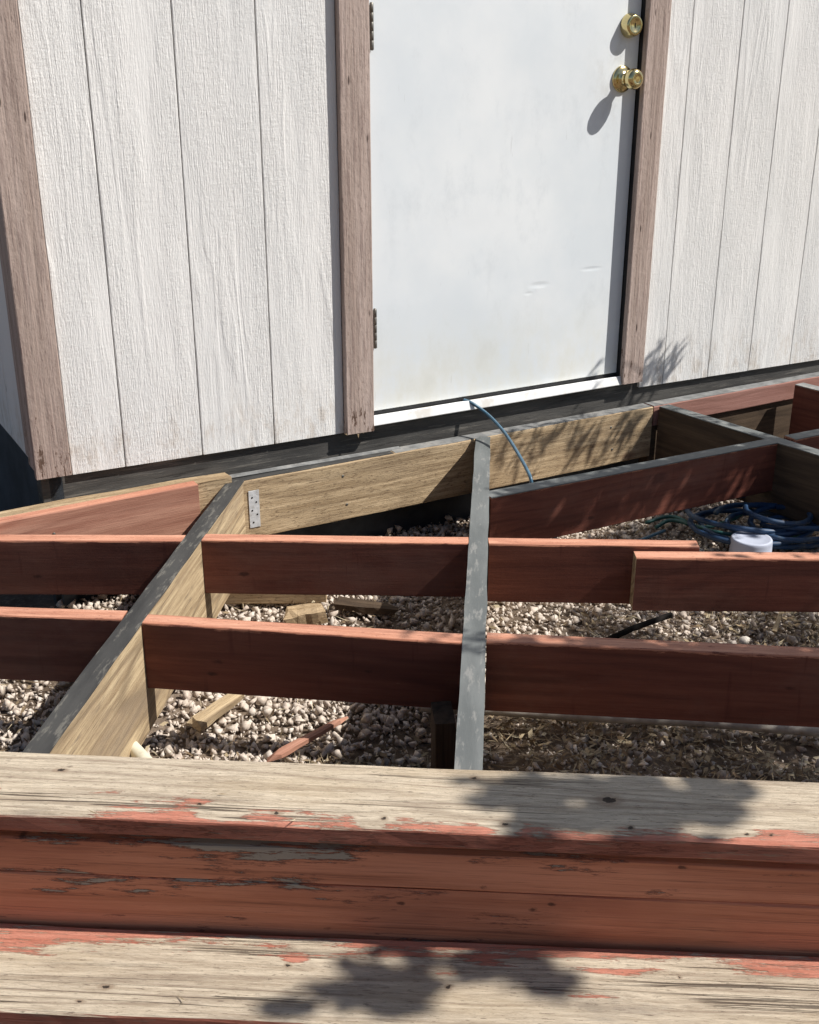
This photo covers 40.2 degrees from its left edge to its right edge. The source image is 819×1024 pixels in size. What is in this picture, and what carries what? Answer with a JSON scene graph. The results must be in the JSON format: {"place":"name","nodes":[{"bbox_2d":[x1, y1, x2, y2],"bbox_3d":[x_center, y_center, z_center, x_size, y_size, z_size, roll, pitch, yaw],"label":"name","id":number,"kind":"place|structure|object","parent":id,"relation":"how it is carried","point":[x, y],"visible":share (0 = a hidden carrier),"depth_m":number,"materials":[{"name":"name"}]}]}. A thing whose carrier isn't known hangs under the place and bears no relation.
{"place":"outdoors","nodes":[
{"label":"outdoors","id":0,"kind":"place"},
{"bbox_2d":[0,499,818,782],"bbox_3d":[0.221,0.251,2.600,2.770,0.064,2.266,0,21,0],"label":"gravel","id":1,"kind":"structure","parent":0,"point":[368,718],"depth_m":2.27,"materials":[{"name":"grey gravel"}]},
{"bbox_2d":[130,741,151,757],"bbox_3d":[-0.485,0.438,2.009,0.027,0.043,0.214,-14,25,-32],"label":"plastic pipe","id":2,"kind":"object","parent":1,"relation":"on","point":[138,750],"visible":0.26,"depth_m":2.00,"materials":[{"name":"beige plastic"}]},
{"bbox_2d":[185,694,244,731],"bbox_3d":[-0.373,0.382,2.193,0.040,0.014,0.156,18,30,28],"label":"wood scrap","id":3,"kind":"object","parent":1,"relation":"on","point":[205,718],"visible":0.85,"depth_m":2.17,"materials":[{"name":"beige wood"}]},
{"bbox_2d":[225,594,326,603],"bbox_3d":[-0.380,0.190,2.686,0.361,0.051,0.041,0,21,-1],"label":"ground board","id":4,"kind":"object","parent":1,"relation":"on","point":[261,599],"visible":0.34,"depth_m":2.67,"materials":[{"name":"beige wood"}]},
{"bbox_2d":[283,603,327,624],"bbox_3d":[-0.240,0.236,2.585,0.100,0.039,0.062,-8,27,-3],"label":"wood scrap","id":5,"kind":"object","parent":1,"relation":"on","point":[312,613],"visible":0.89,"depth_m":2.57,"materials":[{"name":"beige wood"}]},
{"bbox_2d":[267,716,348,761],"bbox_3d":[-0.187,0.419,2.080,0.192,0.012,0.020,-23,31,-36],"label":"wood scrap","id":6,"kind":"object","parent":1,"relation":"on","point":[288,749],"visible":0.99,"depth_m":2.07,"materials":[{"name":"red wood"}]},
{"bbox_2d":[333,596,398,615],"bbox_3d":[-0.100,0.222,2.633,0.157,0.020,0.048,6,25,13],"label":"wood scrap","id":7,"kind":"object","parent":1,"relation":"on","point":[357,605],"visible":1,"depth_m":2.62,"materials":[{"name":"brown wood"}]},
{"bbox_2d":[0,505,818,1003],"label":"leaf litter","id":8,"kind":"object","parent":1,"relation":"on","point":[596,733],"visible":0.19,"depth_m":2.12,"materials":[{"name":"brown plant"}]},
{"bbox_2d":[0,0,818,608],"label":"house","id":9,"kind":"structure","parent":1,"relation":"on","point":[238,236],"depth_m":2.79,"materials":[{"name":"white paint"}]},
{"bbox_2d":[369,0,642,410],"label":"door","id":10,"kind":"structure","parent":9,"relation":"in","point":[502,130],"depth_m":2.93,"materials":[{"name":"white paint"}]},
{"bbox_2d":[463,398,665,539],"bbox_3d":[0.438,-0.115,3.035,0.467,0.343,0.412,-8,23,-20],"label":"power cable","id":11,"kind":"object","parent":9,"relation":"attached to","point":[499,426],"visible":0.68,"depth_m":3.00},
{"bbox_2d":[0,372,818,956],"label":"deck frame","id":12,"kind":"object","parent":1,"relation":"on","point":[458,842],"visible":0.98,"depth_m":1.97,"materials":[{"name":"beige wood"}]},
{"bbox_2d":[0,923,818,1023],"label":"step","id":13,"kind":"object","parent":1,"relation":"on","point":[59,975],"visible":1,"depth_m":1.43,"materials":[{"name":"weathered bare wood"},{"name":"peeling red paint"}]},
{"bbox_2d":[419,707,818,736],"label":"conduit","id":14,"kind":"object","parent":1,"relation":"on","point":[799,730],"visible":0.52,"depth_m":2.14,"materials":[{"name":"grey plastic"}]},
{"bbox_2d":[605,612,672,637],"bbox_3d":[0.514,0.260,2.518,0.203,0.024,0.018,-13,25,-30],"label":"strap","id":15,"kind":"object","parent":1,"relation":"on","point":[638,626],"visible":0.79,"depth_m":2.52,"materials":[{"name":"black plastic"}]},
{"bbox_2d":[645,496,818,549],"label":"hose","id":16,"kind":"object","parent":1,"relation":"on","point":[785,535],"visible":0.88,"depth_m":2.98,"materials":[{"name":"blue plastic"}]},
{"bbox_2d":[729,531,772,551],"bbox_3d":[0.895,0.106,2.939,0.125,0.084,0.125,0,21,0],"label":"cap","id":17,"kind":"object","parent":1,"relation":"on","point":[741,541],"visible":0.45,"depth_m":2.91,"materials":[{"name":"white plastic"}]},
{"bbox_2d":[772,612,782,631],"bbox_3d":[0.832,0.245,2.526,0.012,0.008,0.098,11,32,24],"label":"wood scrap","id":18,"kind":"object","parent":1,"relation":"on","point":[775,628],"visible":0.86,"depth_m":2.51,"materials":[{"name":"beige wood"}]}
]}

